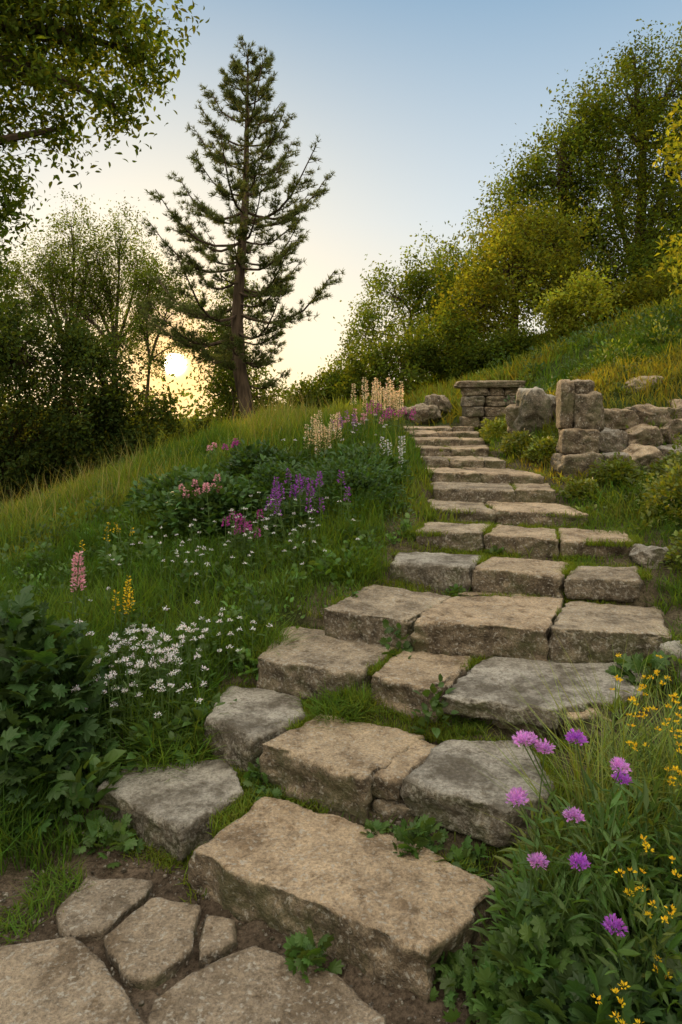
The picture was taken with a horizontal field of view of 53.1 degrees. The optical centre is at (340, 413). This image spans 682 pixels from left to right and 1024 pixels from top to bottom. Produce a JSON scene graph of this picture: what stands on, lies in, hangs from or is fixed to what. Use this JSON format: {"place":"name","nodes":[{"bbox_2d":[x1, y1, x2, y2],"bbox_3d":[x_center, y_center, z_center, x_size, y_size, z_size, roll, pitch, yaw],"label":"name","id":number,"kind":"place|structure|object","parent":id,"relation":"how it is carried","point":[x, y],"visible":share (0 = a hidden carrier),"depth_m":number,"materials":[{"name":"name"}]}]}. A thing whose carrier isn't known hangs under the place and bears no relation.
{"place":"outdoors","nodes":[
{"label":"outdoors","id":0,"kind":"place"},
{"bbox_2d":[0,323,681,1023],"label":"ground","id":1,"kind":"structure","parent":0,"point":[366,989],"depth_m":2.53,"materials":[{"name":"green plant"}]},
{"bbox_2d":[0,889,51,945],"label":"grass tuft","id":2,"kind":"object","parent":1,"relation":"on","point":[22,925],"visible":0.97,"depth_m":2.20,"materials":[{"name":"green plant"}]},
{"bbox_2d":[4,848,96,915],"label":"grass tuft","id":3,"kind":"object","parent":1,"relation":"on","point":[63,888],"visible":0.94,"depth_m":2.35,"materials":[{"name":"green plant"}]},
{"bbox_2d":[0,585,125,835],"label":"broadleaf shrub","id":4,"kind":"object","parent":1,"relation":"on","point":[32,638],"visible":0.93,"depth_m":2.86,"materials":[{"name":"green plant"}]},
{"bbox_2d":[0,188,126,479],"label":"tree","id":5,"kind":"object","parent":1,"relation":"on","point":[87,267],"visible":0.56,"depth_m":20.82,"materials":[{"name":"green plant"}]},
{"bbox_2d":[0,275,133,504],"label":"oak tree","id":6,"kind":"object","parent":1,"relation":"on","point":[57,444],"visible":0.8,"depth_m":16.38,"materials":[{"name":"green plant"}]},
{"bbox_2d":[64,551,86,632],"bbox_3d":[-1.406,1.029,3.608,0.166,0.604,0.190,0,0,0],"label":"pink lupin","id":7,"kind":"object","parent":1,"relation":"on","point":[77,557],"visible":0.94,"depth_m":3.60,"materials":[{"name":"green plant"}]},
{"bbox_2d":[16,190,176,374],"bbox_3d":[-7.449,-2.180,21.434,4.975,9.069,3.244,0,0,0],"label":"willow tree","id":8,"kind":"object","parent":1,"relation":"on","point":[117,284],"visible":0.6,"depth_m":20.80,"materials":[{"name":"green plant"}]},
{"bbox_2d":[0,0,209,336],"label":"maple tree","id":9,"kind":"object","parent":1,"relation":"on","point":[38,71],"visible":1,"depth_m":5.93,"materials":[{"name":"green plant"}]},
{"bbox_2d":[72,813,144,868],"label":"leafy weed","id":10,"kind":"object","parent":1,"relation":"on","point":[126,840],"visible":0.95,"depth_m":2.54,"materials":[{"name":"green plant"}]},
{"bbox_2d":[77,522,139,577],"bbox_3d":[-1.609,0.936,4.641,0.423,0.396,0.359,0,0,-32],"label":"yellow loosestrife","id":11,"kind":"object","parent":1,"relation":"on","point":[111,545],"visible":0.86,"depth_m":4.62,"materials":[{"name":"green plant"}]},
{"bbox_2d":[102,576,141,649],"bbox_3d":[-1.161,1.088,3.605,0.229,0.442,0.227,0,0,0],"label":"yellow loosestrife","id":12,"kind":"object","parent":1,"relation":"on","point":[128,623],"visible":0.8,"depth_m":3.60,"materials":[{"name":"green plant"}]},
{"bbox_2d":[35,291,230,476],"bbox_3d":[-4.909,-0.106,17.136,5.250,5.993,3.175,0,0,0],"label":"hawthorn tree","id":13,"kind":"object","parent":1,"relation":"on","point":[130,428],"visible":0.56,"depth_m":16.99,"materials":[{"name":"green plant"}]},
{"bbox_2d":[51,605,215,753],"bbox_3d":[-1.115,1.252,3.258,1.060,0.556,0.710,0,0,25],"label":"white candytuft","id":14,"kind":"object","parent":1,"relation":"on","point":[168,664],"visible":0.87,"depth_m":3.17,"materials":[{"name":"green plant"}]},
{"bbox_2d":[32,691,236,837],"bbox_3d":[-0.815,1.462,2.956,0.406,0.326,0.955,0,0,41],"label":"broadleaf weed","id":15,"kind":"object","parent":1,"relation":"on","point":[76,786],"visible":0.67,"depth_m":2.77,"materials":[{"name":"green plant"}]},
{"bbox_2d":[100,250,213,434],"bbox_3d":[-5.350,-1.254,20.072,3.269,6.788,2.181,0,0,0],"label":"ash tree","id":16,"kind":"object","parent":1,"relation":"on","point":[161,359],"visible":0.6,"depth_m":19.88,"materials":[{"name":"green plant"}]},
{"bbox_2d":[1,367,317,456],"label":"distant trees","id":17,"kind":"object","parent":1,"relation":"on","point":[182,393],"visible":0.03,"depth_m":40.71,"materials":[{"name":"green plant"}]},
{"bbox_2d":[91,665,237,781],"bbox_3d":[-0.760,1.385,3.027,0.950,0.377,0.742,0,0,0],"label":"grass tuft","id":18,"kind":"object","parent":1,"relation":"on","point":[166,758],"visible":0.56,"depth_m":2.98,"materials":[{"name":"green plant"}]},
{"bbox_2d":[85,519,249,615],"bbox_3d":[-1.038,0.978,4.252,0.946,0.529,0.903,0,0,-7],"label":"white candytuft","id":19,"kind":"object","parent":1,"relation":"on","point":[182,545],"visible":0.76,"depth_m":4.34,"materials":[{"name":"green plant"}]},
{"bbox_2d":[123,465,218,520],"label":"dark leaf bush","id":20,"kind":"object","parent":1,"relation":"on","point":[167,482],"visible":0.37,"depth_m":5.56,"materials":[{"name":"green plant"}]},
{"bbox_2d":[0,876,385,1023],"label":"flagstone path","id":21,"kind":"structure","parent":1,"relation":"on","point":[65,977],"depth_m":1.97,"materials":[{"name":"stone"}]},
{"bbox_2d":[282,927,344,982],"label":"leafy weed","id":22,"kind":"object","parent":21,"relation":"on","point":[306,955],"visible":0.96,"depth_m":2.02,"materials":[{"name":"green plant"}]},
{"bbox_2d":[178,474,229,544],"bbox_3d":[-1.000,0.694,4.962,0.390,0.490,0.334,0,0,0],"label":"pink phlox","id":23,"kind":"object","parent":1,"relation":"on","point":[206,486],"visible":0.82,"depth_m":4.91,"materials":[{"name":"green plant"}]},
{"bbox_2d":[142,600,272,681],"bbox_3d":[-0.691,1.194,3.502,0.500,0.384,0.496,0,0,38],"label":"white candytuft","id":24,"kind":"object","parent":1,"relation":"on","point":[230,645],"visible":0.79,"depth_m":3.46,"materials":[{"name":"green plant"}]},
{"bbox_2d":[139,462,277,534],"bbox_3d":[-0.972,0.639,5.197,1.053,0.535,0.895,0,0,0],"label":"dark leaf bush","id":25,"kind":"object","parent":1,"relation":"on","point":[229,490],"visible":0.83,"depth_m":5.00,"materials":[{"name":"green plant"}]},
{"bbox_2d":[179,299,275,437],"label":"hawthorn tree","id":26,"kind":"object","parent":1,"relation":"on","point":[210,386],"visible":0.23,"depth_m":17.26,"materials":[{"name":"green plant"}]},
{"bbox_2d":[134,34,344,421],"bbox_3d":[-1.918,-3.231,13.039,3.966,7.569,3.712,0,0,-16],"label":"pine tree","id":27,"kind":"object","parent":1,"relation":"on","point":[235,349],"visible":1,"depth_m":12.61,"materials":[{"name":"green plant"}]},
{"bbox_2d":[218,509,265,564],"bbox_3d":[-0.661,0.836,4.522,0.323,0.386,0.215,0,0,0],"label":"purple salvia","id":28,"kind":"object","parent":1,"relation":"on","point":[247,533],"visible":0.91,"depth_m":4.52,"materials":[{"name":"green plant"}]},
{"bbox_2d":[186,272,303,418],"bbox_3d":[-2.193,-1.177,16.539,3.250,4.995,2.170,0,0,0],"label":"hazel tree","id":29,"kind":"object","parent":1,"relation":"on","point":[231,375],"visible":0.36,"depth_m":16.38,"materials":[{"name":"green plant"}]},
{"bbox_2d":[181,603,316,669],"bbox_3d":[-0.461,1.171,3.575,0.754,0.301,0.622,0,0,0],"label":"grass tuft","id":30,"kind":"object","parent":1,"relation":"on","point":[272,636],"visible":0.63,"depth_m":3.60,"materials":[{"name":"green plant"}]},
{"bbox_2d":[243,758,273,790],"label":"leafy weed","id":31,"kind":"object","parent":1,"relation":"on","point":[254,772],"visible":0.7,"depth_m":2.78,"materials":[{"name":"green plant"}]},
{"bbox_2d":[156,492,363,605],"bbox_3d":[-0.577,0.855,4.481,1.297,0.575,1.216,0,0,-33],"label":"white candytuft","id":32,"kind":"object","parent":1,"relation":"on","point":[266,532],"visible":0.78,"depth_m":4.43,"materials":[{"name":"green plant"}]},
{"bbox_2d":[215,439,307,483],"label":"dark leaf bush","id":33,"kind":"object","parent":1,"relation":"on","point":[245,457],"visible":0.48,"depth_m":6.18,"materials":[{"name":"green plant"}]},
{"bbox_2d":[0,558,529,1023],"bbox_3d":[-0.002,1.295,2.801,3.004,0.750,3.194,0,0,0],"label":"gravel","id":34,"kind":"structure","parent":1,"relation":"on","point":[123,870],"depth_m":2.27,"materials":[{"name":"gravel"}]},
{"bbox_2d":[222,454,314,517],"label":"dark leaf bush","id":35,"kind":"object","parent":1,"relation":"on","point":[263,481],"visible":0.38,"depth_m":5.29,"materials":[{"name":"green plant"}]},
{"bbox_2d":[256,375,331,408],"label":"dense shrub","id":36,"kind":"object","parent":1,"relation":"on","point":[304,386],"visible":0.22,"depth_m":14.78,"materials":[{"name":"green plant"}]},
{"bbox_2d":[262,490,334,537],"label":"dark leaf bush","id":37,"kind":"object","parent":1,"relation":"on","point":[289,506],"visible":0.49,"depth_m":4.79,"materials":[{"name":"green plant"}]},
{"bbox_2d":[259,468,360,549],"bbox_3d":[-0.224,0.671,4.779,0.739,0.546,0.553,0,0,0],"label":"purple salvia","id":38,"kind":"object","parent":1,"relation":"on","point":[277,489],"visible":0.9,"depth_m":4.77,"materials":[{"name":"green plant"}]},
{"bbox_2d":[299,410,341,463],"bbox_3d":[-0.199,0.263,6.606,0.432,0.589,0.395,0,0,42],"label":"cream astilbe","id":39,"kind":"object","parent":1,"relation":"on","point":[320,437],"visible":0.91,"depth_m":6.58,"materials":[{"name":"beige plant"}]},
{"bbox_2d":[289,367,353,409],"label":"dense shrub","id":40,"kind":"object","parent":1,"relation":"on","point":[328,387],"visible":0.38,"depth_m":14.27,"materials":[{"name":"green plant"}]},
{"bbox_2d":[0,296,681,1007],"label":"meadow grass","id":41,"kind":"structure","parent":1,"relation":"on","point":[246,432],"depth_m":5.02,"materials":[{"name":"green plant"}]},
{"bbox_2d":[0,283,681,780],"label":"wild herb foliage","id":42,"kind":"object","parent":1,"relation":"on","point":[36,557],"visible":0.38,"depth_m":4.78,"materials":[{"name":"green plant"}]},
{"bbox_2d":[313,332,378,399],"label":"dense shrub","id":43,"kind":"object","parent":1,"relation":"on","point":[336,362],"visible":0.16,"depth_m":14.80,"materials":[{"name":"green plant"}]},
{"bbox_2d":[281,439,416,517],"bbox_3d":[0.054,0.484,5.277,1.049,0.573,1.104,0,0,0],"label":"dark leaf bush","id":44,"kind":"object","parent":1,"relation":"on","point":[335,465],"visible":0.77,"depth_m":5.17,"materials":[{"name":"green plant"}]},
{"bbox_2d":[317,678,387,719],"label":"grass tuft","id":45,"kind":"object","parent":1,"relation":"on","point":[374,709],"visible":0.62,"depth_m":3.08,"materials":[{"name":"green plant"}]},
{"bbox_2d":[318,537,395,586],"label":"grass tuft","id":46,"kind":"object","parent":1,"relation":"on","point":[359,574],"visible":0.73,"depth_m":4.24,"materials":[{"name":"green plant"}]},
{"bbox_2d":[314,442,416,489],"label":"dark leaf bush","id":47,"kind":"object","parent":1,"relation":"on","point":[367,450],"visible":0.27,"depth_m":5.76,"materials":[{"name":"green plant"}]},
{"bbox_2d":[328,327,406,404],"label":"dense shrub","id":48,"kind":"object","parent":1,"relation":"on","point":[357,369],"visible":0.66,"depth_m":13.24,"materials":[{"name":"green plant"}]},
{"bbox_2d":[348,377,403,431],"bbox_3d":[0.468,-0.065,8.524,0.766,0.763,0.902,0,0,0],"label":"cream astilbe","id":49,"kind":"object","parent":1,"relation":"on","point":[384,393],"visible":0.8,"depth_m":8.42,"materials":[{"name":"beige plant"}]},
{"bbox_2d":[97,426,671,1002],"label":"stone staircase","id":50,"kind":"structure","parent":1,"relation":"on","point":[379,910],"depth_m":2.86,"materials":[{"name":"stone"}]},
{"bbox_2d":[285,678,385,731],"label":"grass tuft","id":51,"kind":"object","parent":50,"relation":"on","point":[335,697],"visible":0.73,"depth_m":3.07,"materials":[{"name":"green plant"}]},
{"bbox_2d":[114,423,681,904],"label":"moss","id":52,"kind":"object","parent":50,"relation":"on","point":[246,805],"visible":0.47,"depth_m":3.00,"materials":[{"name":"green plant"}]},
{"bbox_2d":[362,400,417,439],"bbox_3d":[0.541,0.102,7.991,0.539,0.514,0.740,0,0,38],"label":"pink valerian","id":53,"kind":"object","parent":1,"relation":"on","point":[387,414],"visible":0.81,"depth_m":7.94,"materials":[{"name":"green plant"}]},
{"bbox_2d":[358,319,448,399],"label":"dense shrub","id":54,"kind":"object","parent":1,"relation":"on","point":[417,375],"visible":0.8,"depth_m":13.02,"materials":[{"name":"green plant"}]},
{"bbox_2d":[333,231,484,377],"bbox_3d":[2.075,-2.753,19.178,4.069,4.583,3.833,0,0,-38],"label":"birch tree","id":55,"kind":"object","parent":1,"relation":"on","point":[412,284],"visible":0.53,"depth_m":19.09,"materials":[{"name":"green plant"}]},
{"bbox_2d":[391,814,452,858],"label":"leafy weed","id":56,"kind":"object","parent":1,"relation":"on","point":[419,830],"visible":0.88,"depth_m":2.37,"materials":[{"name":"green plant"}]},
{"bbox_2d":[407,403,440,424],"bbox_3d":[1.195,0.027,9.893,0.466,0.349,0.456,0,0,-21],"label":"boulder","id":57,"kind":"object","parent":1,"relation":"on","point":[425,412],"visible":0.81,"depth_m":9.72,"materials":[{"name":"stone"}]},
{"bbox_2d":[423,394,451,416],"bbox_3d":[1.453,-0.086,10.202,0.405,0.407,0.451,0,0,0],"label":"boulder","id":58,"kind":"object","parent":1,"relation":"on","point":[442,403],"visible":0.62,"depth_m":10.02,"materials":[{"name":"stone"}]},
{"bbox_2d":[391,294,489,384],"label":"dense shrub","id":59,"kind":"object","parent":1,"relation":"on","point":[448,323],"visible":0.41,"depth_m":13.30,"materials":[{"name":"green plant"}]},
{"bbox_2d":[432,950,466,990],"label":"leafy weed","id":60,"kind":"object","parent":1,"relation":"on","point":[459,956],"visible":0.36,"depth_m":1.97,"materials":[{"name":"green plant"}]},
{"bbox_2d":[422,319,493,382],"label":"garden shrub","id":61,"kind":"object","parent":1,"relation":"on","point":[448,364],"visible":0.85,"depth_m":12.77,"materials":[{"name":"green plant"}]},
{"bbox_2d":[438,834,489,876],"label":"leafy weed","id":62,"kind":"object","parent":1,"relation":"on","point":[467,847],"visible":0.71,"depth_m":2.30,"materials":[{"name":"green plant"}]},
{"bbox_2d":[430,942,502,1023],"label":"leafy weed","id":63,"kind":"object","parent":1,"relation":"on","point":[449,979],"visible":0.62,"depth_m":1.90,"materials":[{"name":"green plant"}]},
{"bbox_2d":[441,714,491,738],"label":"grass tuft","id":64,"kind":"object","parent":1,"relation":"on","point":[472,720],"visible":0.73,"depth_m":2.92,"materials":[{"name":"green plant"}]},
{"bbox_2d":[414,221,532,333],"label":"birch tree","id":65,"kind":"object","parent":1,"relation":"on","point":[439,257],"visible":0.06,"depth_m":20.65,"materials":[{"name":"green plant"}]},
{"bbox_2d":[454,380,525,427],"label":"dry stone wall","id":66,"kind":"structure","parent":1,"relation":"on","point":[481,401],"depth_m":9.13,"materials":[{"name":"stone"}]},
{"bbox_2d":[478,417,506,440],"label":"bright leaf shrub","id":67,"kind":"object","parent":1,"relation":"on","point":[492,426],"visible":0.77,"depth_m":7.84,"materials":[{"name":"green plant"}]},
{"bbox_2d":[462,320,542,369],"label":"garden shrub","id":68,"kind":"object","parent":1,"relation":"on","point":[512,345],"visible":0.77,"depth_m":12.59,"materials":[{"name":"green plant"}]},
{"bbox_2d":[422,185,610,353],"bbox_3d":[3.683,-2.776,14.022,4.052,3.990,2.979,0,0,0],"label":"maple tree","id":69,"kind":"object","parent":1,"relation":"on","point":[532,258],"visible":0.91,"depth_m":13.63,"materials":[{"name":"green plant"}]},
{"bbox_2d":[498,430,539,452],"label":"bright leaf shrub","id":70,"kind":"object","parent":1,"relation":"on","point":[517,437],"visible":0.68,"depth_m":6.93,"materials":[{"name":"green plant"}]},
{"bbox_2d":[512,387,555,434],"bbox_3d":[2.121,0.006,7.310,0.518,0.582,0.471,0,0,-23],"label":"boulder","id":71,"kind":"object","parent":1,"relation":"on","point":[537,405],"visible":0.57,"depth_m":7.14,"materials":[{"name":"stone"}]},
{"bbox_2d":[464,878,605,1023],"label":"leafy border plant","id":72,"kind":"object","parent":1,"relation":"on","point":[510,988],"visible":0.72,"depth_m":1.78,"materials":[{"name":"green plant"}]},
{"bbox_2d":[520,435,558,459],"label":"bright leaf shrub","id":73,"kind":"object","parent":1,"relation":"on","point":[548,442],"visible":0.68,"depth_m":6.54,"materials":[{"name":"green plant"}]},
{"bbox_2d":[469,815,623,1004],"bbox_3d":[0.590,1.424,1.957,0.444,0.414,0.500,0,0,0],"label":"leafy border plant","id":74,"kind":"object","parent":1,"relation":"on","point":[497,895],"visible":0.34,"depth_m":1.96,"materials":[{"name":"green plant"}]},
{"bbox_2d":[493,796,621,932],"bbox_3d":[0.660,1.392,2.093,0.392,0.442,0.443,0,0,0],"label":"leafy border plant","id":75,"kind":"object","parent":1,"relation":"on","point":[531,833],"visible":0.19,"depth_m":2.12,"materials":[{"name":"green plant"}]},
{"bbox_2d":[461,69,669,324],"bbox_3d":[5.329,-4.801,15.791,5.120,6.275,3.518,0,0,0],"label":"linden tree","id":76,"kind":"object","parent":1,"relation":"on","point":[562,179],"visible":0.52,"depth_m":15.47,"materials":[{"name":"green plant"}]},
{"bbox_2d":[520,256,625,342],"bbox_3d":[3.988,-1.901,11.966,1.710,1.649,1.284,0,0,9],"label":"garden shrub","id":77,"kind":"object","parent":1,"relation":"on","point":[572,317],"visible":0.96,"depth_m":11.83,"materials":[{"name":"green plant"}]},
{"bbox_2d":[505,728,649,1007],"bbox_3d":[0.629,1.224,1.774,0.402,0.778,0.415,0,0,0],"label":"purple scabious","id":78,"kind":"object","parent":1,"relation":"on","point":[518,795],"visible":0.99,"depth_m":1.80,"materials":[{"name":"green plant"}]},
{"bbox_2d":[550,379,605,478],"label":"stone pillar","id":79,"kind":"structure","parent":1,"relation":"on","point":[580,422],"depth_m":6.05,"materials":[{"name":"stone"}]},
{"bbox_2d":[556,708,611,741],"bbox_3d":[1.020,1.287,2.950,0.332,0.139,0.336,0,0,-22],"label":"boulder","id":80,"kind":"object","parent":1,"relation":"on","point":[585,717],"visible":0.13,"depth_m":2.79,"materials":[{"name":"stone"}]},
{"bbox_2d":[559,477,610,502],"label":"bright leaf shrub","id":81,"kind":"object","parent":1,"relation":"on","point":[577,487],"visible":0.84,"depth_m":5.39,"materials":[{"name":"green plant"}]},
{"bbox_2d":[499,952,680,1023],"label":"leafy border plant","id":82,"kind":"object","parent":1,"relation":"on","point":[572,982],"visible":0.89,"depth_m":1.65,"materials":[{"name":"green plant"}]},
{"bbox_2d":[527,759,681,954],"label":"leafy border plant","id":83,"kind":"object","parent":1,"relation":"on","point":[622,860],"visible":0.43,"depth_m":2.06,"materials":[{"name":"green plant"}]},
{"bbox_2d":[572,508,648,537],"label":"grass tuft","id":84,"kind":"object","parent":1,"relation":"on","point":[608,524],"visible":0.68,"depth_m":4.74,"materials":[{"name":"green plant"}]},
{"bbox_2d":[551,18,681,280],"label":"linden tree","id":85,"kind":"object","parent":1,"relation":"on","point":[641,116],"visible":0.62,"depth_m":15.80,"materials":[{"name":"green plant"}]},
{"bbox_2d":[551,852,681,1023],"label":"leafy border plant","id":86,"kind":"object","parent":1,"relation":"on","point":[662,983],"visible":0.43,"depth_m":1.76,"materials":[{"name":"green plant"}]},
{"bbox_2d":[586,271,648,328],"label":"garden shrub","id":87,"kind":"object","parent":1,"relation":"on","point":[625,288],"visible":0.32,"depth_m":12.16,"materials":[{"name":"green plant"}]},
{"bbox_2d":[588,452,648,484],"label":"bright leaf shrub","id":88,"kind":"object","parent":1,"relation":"on","point":[624,467],"visible":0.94,"depth_m":5.73,"materials":[{"name":"green plant"}]},
{"bbox_2d":[605,650,672,687],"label":"leafy weed","id":89,"kind":"object","parent":1,"relation":"on","point":[635,662],"visible":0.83,"depth_m":3.08,"materials":[{"name":"green plant"}]},
{"bbox_2d":[598,399,681,471],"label":"rubble retaining wall","id":90,"kind":"structure","parent":1,"relation":"on","point":[615,436],"depth_m":6.36,"materials":[{"name":"stone"}]},
{"bbox_2d":[602,205,681,304],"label":"hazel tree","id":91,"kind":"object","parent":1,"relation":"on","point":[645,261],"visible":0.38,"depth_m":13.75,"materials":[{"name":"green plant"}]},
{"bbox_2d":[604,652,681,930],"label":"yellow goldenrod","id":92,"kind":"object","parent":1,"relation":"on","point":[676,789],"visible":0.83,"depth_m":2.08,"materials":[{"name":"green plant"}]},
{"bbox_2d":[614,834,681,996],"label":"yellow goldenrod","id":93,"kind":"object","parent":1,"relation":"on","point":[638,915],"visible":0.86,"depth_m":1.70,"materials":[{"name":"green plant"}]},
{"bbox_2d":[629,544,668,568],"bbox_3d":[1.905,0.887,4.194,0.235,0.164,0.245,0,0,43],"label":"boulder","id":94,"kind":"object","parent":1,"relation":"on","point":[640,553],"visible":0.77,"depth_m":4.12,"materials":[{"name":"stone"}]},
{"bbox_2d":[623,244,681,310],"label":"garden shrub","id":95,"kind":"object","parent":1,"relation":"on","point":[651,292],"visible":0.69,"depth_m":11.74,"materials":[{"name":"green plant"}]},
{"bbox_2d":[626,675,681,841],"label":"yellow goldenrod","id":96,"kind":"object","parent":1,"relation":"on","point":[641,731],"visible":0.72,"depth_m":2.37,"materials":[{"name":"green plant"}]},
{"bbox_2d":[628,799,681,936],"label":"leafy border plant","id":97,"kind":"object","parent":1,"relation":"on","point":[660,885],"visible":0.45,"depth_m":2.00,"materials":[{"name":"green plant"}]},
{"bbox_2d":[634,451,681,524],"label":"bright leaf shrub","id":98,"kind":"object","parent":1,"relation":"on","point":[670,483],"visible":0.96,"depth_m":4.74,"materials":[{"name":"green plant"}]},
{"bbox_2d":[639,922,681,1023],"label":"leafy border plant","id":99,"kind":"object","parent":1,"relation":"on","point":[670,963],"visible":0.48,"depth_m":1.70,"materials":[{"name":"green plant"}]},
{"bbox_2d":[645,568,681,614],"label":"grass tuft","id":100,"kind":"object","parent":1,"relation":"on","point":[675,593],"visible":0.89,"depth_m":3.76,"materials":[{"name":"green plant"}]},
{"bbox_2d":[647,92,681,320],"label":"elder tree","id":101,"kind":"object","parent":1,"relation":"on","point":[676,256],"visible":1,"depth_m":8.32,"materials":[{"name":"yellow plant"}]},
{"bbox_2d":[657,640,681,684],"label":"boulder","id":102,"kind":"object","parent":1,"relation":"on","point":[668,645],"visible":0.45,"depth_m":3.10,"materials":[{"name":"stone"}]},
{"bbox_2d":[659,529,681,571],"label":"bright leaf shrub","id":103,"kind":"object","parent":1,"relation":"on","point":[673,551],"visible":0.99,"depth_m":4.01,"materials":[{"name":"green plant"}]},
{"bbox_2d":[0,0,681,417],"label":"sky","id":104,"kind":"structure","parent":0,"point":[410,104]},
{"bbox_2d":[457,632,681,886],"bbox_3d":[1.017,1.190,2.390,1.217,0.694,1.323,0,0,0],"label":"tall grass","id":105,"kind":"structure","parent":0,"point":[663,749],"depth_m":2.40,"materials":[{"name":"green plant"}]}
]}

